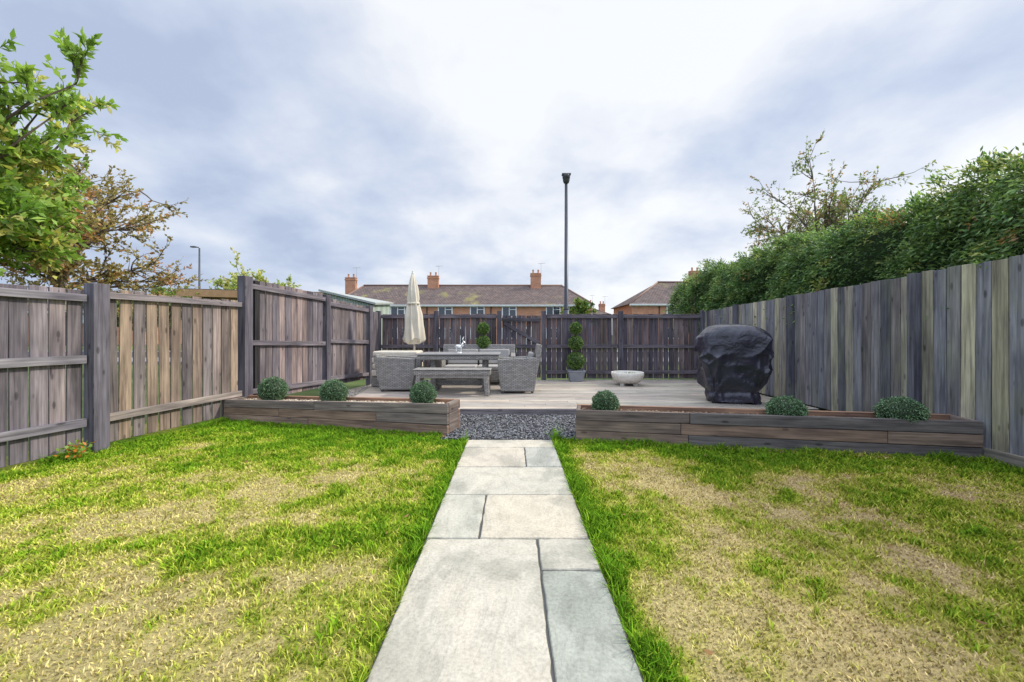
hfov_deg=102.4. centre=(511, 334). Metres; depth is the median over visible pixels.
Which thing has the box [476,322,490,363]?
topiary tree
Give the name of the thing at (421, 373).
rattan bench
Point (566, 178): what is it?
street lamp
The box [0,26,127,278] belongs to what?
fruit tree
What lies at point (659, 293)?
roof
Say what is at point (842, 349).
wooden fence
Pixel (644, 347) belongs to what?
back fence
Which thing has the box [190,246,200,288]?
street lamp
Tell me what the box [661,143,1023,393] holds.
hedge
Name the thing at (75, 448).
weed plant
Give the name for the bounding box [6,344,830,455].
ground
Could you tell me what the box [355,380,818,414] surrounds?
timber deck
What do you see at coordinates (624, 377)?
concrete bowl planter
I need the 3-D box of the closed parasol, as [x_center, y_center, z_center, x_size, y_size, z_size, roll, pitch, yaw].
[-2.225,-0.160,9.336,0.523,2.600,0.527,-1,0,0]
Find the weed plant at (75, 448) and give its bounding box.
[54,439,94,459]
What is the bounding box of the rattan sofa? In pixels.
[440,344,515,379]
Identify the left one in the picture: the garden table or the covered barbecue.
the garden table
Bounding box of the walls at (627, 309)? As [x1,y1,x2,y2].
[614,305,690,344]
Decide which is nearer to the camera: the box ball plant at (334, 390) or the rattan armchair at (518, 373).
the box ball plant at (334, 390)
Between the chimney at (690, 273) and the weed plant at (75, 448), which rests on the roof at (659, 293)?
the chimney at (690, 273)
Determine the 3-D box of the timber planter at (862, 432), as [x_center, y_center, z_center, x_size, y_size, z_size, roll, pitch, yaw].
[2.741,1.054,4.630,3.986,0.392,0.384,0,0,11]
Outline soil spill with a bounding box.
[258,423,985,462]
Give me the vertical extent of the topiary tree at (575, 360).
1.471 m
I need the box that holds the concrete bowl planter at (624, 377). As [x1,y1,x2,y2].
[611,370,643,385]
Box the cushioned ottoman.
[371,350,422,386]
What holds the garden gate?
attached to the back fence at (644, 347)
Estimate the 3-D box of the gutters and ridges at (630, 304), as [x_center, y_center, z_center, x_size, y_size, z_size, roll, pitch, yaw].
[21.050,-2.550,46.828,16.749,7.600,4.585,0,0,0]
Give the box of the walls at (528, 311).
[392,307,590,344]
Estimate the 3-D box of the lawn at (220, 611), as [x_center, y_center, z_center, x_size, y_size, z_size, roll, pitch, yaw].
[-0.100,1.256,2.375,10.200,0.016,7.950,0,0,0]
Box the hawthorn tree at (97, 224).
[0,148,215,316]
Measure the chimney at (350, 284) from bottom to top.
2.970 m
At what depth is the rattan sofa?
9.82 m
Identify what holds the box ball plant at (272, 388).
in the timber planter at (424, 417)
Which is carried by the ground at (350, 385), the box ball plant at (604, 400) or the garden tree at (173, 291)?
the garden tree at (173, 291)
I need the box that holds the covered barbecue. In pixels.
[694,324,773,403]
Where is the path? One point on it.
(506, 580)
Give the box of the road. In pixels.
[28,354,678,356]
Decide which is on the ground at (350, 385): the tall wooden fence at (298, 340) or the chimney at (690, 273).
the tall wooden fence at (298, 340)
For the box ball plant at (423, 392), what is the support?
in the timber planter at (424, 417)
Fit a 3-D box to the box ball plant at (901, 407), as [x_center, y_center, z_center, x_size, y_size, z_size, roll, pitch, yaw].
[4.120,0.827,4.362,0.463,0.367,0.464,0,0,0]
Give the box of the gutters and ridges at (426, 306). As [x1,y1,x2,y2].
[348,285,594,313]
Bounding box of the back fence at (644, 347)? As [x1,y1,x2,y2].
[376,311,699,379]
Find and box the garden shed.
[318,289,393,349]
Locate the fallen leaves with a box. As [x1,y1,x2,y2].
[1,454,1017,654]
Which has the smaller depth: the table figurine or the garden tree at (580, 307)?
the table figurine
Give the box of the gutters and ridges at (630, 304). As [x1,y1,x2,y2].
[629,281,686,313]
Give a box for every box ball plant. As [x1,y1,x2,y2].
[257,375,289,399]
[318,378,349,400]
[409,380,437,402]
[591,389,619,410]
[764,394,808,415]
[872,395,931,423]
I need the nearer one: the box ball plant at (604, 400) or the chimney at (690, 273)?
the box ball plant at (604, 400)
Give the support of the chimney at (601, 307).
on the roof
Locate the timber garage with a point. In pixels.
(219, 294)
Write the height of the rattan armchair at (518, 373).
0.948 m
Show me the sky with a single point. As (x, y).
(315, 141)
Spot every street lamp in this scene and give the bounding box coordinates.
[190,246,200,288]
[562,173,570,366]
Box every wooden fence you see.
[0,283,241,467]
[237,276,377,398]
[700,255,1023,468]
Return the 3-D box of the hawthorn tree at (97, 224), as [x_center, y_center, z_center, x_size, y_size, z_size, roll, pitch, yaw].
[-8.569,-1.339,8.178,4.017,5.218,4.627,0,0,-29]
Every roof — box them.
[350,286,590,304]
[611,283,685,308]
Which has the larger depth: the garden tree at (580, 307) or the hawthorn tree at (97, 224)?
the garden tree at (580, 307)
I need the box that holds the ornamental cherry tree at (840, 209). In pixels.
[739,130,938,262]
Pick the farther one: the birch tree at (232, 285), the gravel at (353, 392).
the birch tree at (232, 285)
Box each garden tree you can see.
[83,277,145,332]
[132,285,191,349]
[559,296,596,323]
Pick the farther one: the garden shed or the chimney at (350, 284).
the chimney at (350, 284)
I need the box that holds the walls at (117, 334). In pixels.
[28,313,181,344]
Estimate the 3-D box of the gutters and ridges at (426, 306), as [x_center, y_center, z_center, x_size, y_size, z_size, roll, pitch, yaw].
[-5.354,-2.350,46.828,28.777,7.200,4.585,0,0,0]
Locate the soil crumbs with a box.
[581,407,834,416]
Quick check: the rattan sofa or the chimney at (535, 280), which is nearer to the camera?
the rattan sofa
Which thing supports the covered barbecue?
on the timber deck
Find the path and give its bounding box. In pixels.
[366,440,643,681]
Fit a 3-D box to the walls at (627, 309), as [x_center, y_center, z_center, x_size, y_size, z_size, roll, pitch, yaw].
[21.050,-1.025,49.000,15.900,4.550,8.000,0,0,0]
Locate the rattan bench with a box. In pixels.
[413,367,491,395]
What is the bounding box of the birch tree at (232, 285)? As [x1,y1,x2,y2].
[195,247,301,305]
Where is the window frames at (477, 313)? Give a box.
[390,307,569,344]
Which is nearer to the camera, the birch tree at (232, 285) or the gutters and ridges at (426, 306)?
the birch tree at (232, 285)
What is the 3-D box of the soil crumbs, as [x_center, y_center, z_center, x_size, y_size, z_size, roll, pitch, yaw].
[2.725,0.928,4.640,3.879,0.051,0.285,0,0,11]
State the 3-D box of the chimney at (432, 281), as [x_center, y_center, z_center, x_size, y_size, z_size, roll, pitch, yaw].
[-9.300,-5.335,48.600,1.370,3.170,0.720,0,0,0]
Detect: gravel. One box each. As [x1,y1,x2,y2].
[244,385,444,403]
[441,413,575,440]
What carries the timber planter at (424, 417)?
on the lawn at (220, 611)
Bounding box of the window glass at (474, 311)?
[391,307,575,337]
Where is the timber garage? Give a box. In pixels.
[176,288,322,372]
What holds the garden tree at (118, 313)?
on the ground at (350, 385)
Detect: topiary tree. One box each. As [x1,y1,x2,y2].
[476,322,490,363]
[566,321,585,381]
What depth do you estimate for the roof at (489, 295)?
46.66 m
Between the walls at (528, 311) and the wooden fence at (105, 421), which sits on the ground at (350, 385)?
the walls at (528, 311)
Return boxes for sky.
[0,0,1023,313]
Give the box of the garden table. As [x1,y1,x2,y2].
[415,352,500,390]
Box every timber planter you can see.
[223,395,459,434]
[576,404,983,458]
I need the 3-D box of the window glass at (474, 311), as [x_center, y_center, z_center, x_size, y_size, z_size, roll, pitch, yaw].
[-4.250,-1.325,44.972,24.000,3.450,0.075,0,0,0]
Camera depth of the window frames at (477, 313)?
44.94 m
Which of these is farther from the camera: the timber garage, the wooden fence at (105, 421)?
the timber garage
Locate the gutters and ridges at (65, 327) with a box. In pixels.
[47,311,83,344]
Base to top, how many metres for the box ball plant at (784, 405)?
0.338 m
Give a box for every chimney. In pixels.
[344,277,357,293]
[427,275,439,288]
[530,273,541,288]
[598,304,605,311]
[688,271,699,276]
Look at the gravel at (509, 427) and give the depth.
5.44 m
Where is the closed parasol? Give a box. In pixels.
[403,270,427,381]
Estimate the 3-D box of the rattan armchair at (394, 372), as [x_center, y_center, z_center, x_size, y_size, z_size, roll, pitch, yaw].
[-2.341,0.770,8.500,0.840,0.740,0.689,0,0,0]
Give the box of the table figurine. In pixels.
[455,337,465,352]
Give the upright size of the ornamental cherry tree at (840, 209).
6.508 m
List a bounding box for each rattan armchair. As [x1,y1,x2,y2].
[373,353,421,391]
[498,344,541,392]
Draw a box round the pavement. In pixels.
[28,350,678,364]
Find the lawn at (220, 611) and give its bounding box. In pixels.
[0,415,1023,681]
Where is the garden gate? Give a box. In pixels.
[502,315,540,377]

